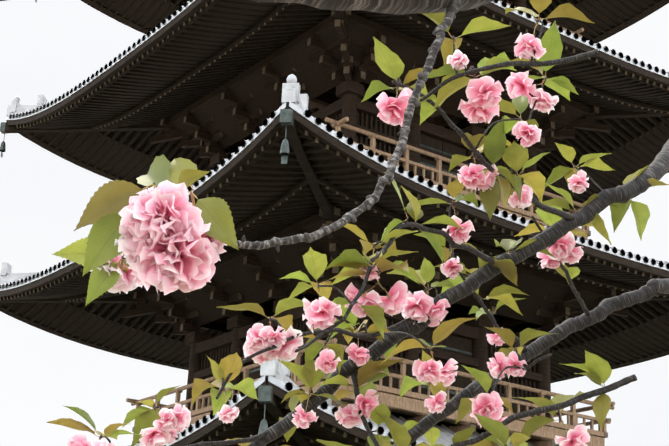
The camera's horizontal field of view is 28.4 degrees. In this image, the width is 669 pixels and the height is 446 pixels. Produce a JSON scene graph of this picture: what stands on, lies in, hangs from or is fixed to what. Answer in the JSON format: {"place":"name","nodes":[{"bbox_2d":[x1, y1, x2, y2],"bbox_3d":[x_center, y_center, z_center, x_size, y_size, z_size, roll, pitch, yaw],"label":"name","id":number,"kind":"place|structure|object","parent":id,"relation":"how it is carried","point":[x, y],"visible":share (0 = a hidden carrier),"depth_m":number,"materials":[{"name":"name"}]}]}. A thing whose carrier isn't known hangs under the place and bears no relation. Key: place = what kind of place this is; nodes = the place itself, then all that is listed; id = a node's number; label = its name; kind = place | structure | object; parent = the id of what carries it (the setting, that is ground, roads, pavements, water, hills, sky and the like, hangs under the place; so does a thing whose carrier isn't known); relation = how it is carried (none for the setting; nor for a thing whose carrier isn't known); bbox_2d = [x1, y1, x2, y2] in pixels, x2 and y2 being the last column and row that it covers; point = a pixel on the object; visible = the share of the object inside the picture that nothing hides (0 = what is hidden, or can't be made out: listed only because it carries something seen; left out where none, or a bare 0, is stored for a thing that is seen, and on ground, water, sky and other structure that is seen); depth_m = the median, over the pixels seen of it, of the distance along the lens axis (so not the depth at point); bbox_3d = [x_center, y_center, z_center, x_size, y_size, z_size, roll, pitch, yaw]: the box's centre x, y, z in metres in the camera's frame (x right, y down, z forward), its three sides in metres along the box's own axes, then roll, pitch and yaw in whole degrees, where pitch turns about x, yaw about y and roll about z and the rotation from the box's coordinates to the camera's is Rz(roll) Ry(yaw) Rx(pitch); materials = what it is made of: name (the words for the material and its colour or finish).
{"place":"outdoors","nodes":[
{"label":"outdoors","id":0,"kind":"place"},
{"bbox_2d":[0,0,668,445],"label":"sky","id":1,"kind":"structure","parent":0,"point":[48,48],"materials":[{"name":"white"}]},
{"label":"ground","id":2,"kind":"structure","parent":0,"visible":0},
{"bbox_2d":[0,0,668,445],"bbox_3d":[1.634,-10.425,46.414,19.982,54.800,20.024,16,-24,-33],"label":"pagoda","id":3,"kind":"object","parent":2,"relation":"on","point":[268,120],"visible":0.65,"depth_m":39.11,"materials":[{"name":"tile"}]},
{"bbox_2d":[0,0,668,445],"bbox_3d":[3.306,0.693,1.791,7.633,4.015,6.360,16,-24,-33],"label":"cherry tree","id":4,"kind":"object","parent":2,"relation":"on","point":[162,234],"visible":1,"depth_m":2.85,"materials":[{"name":"pink plant"}]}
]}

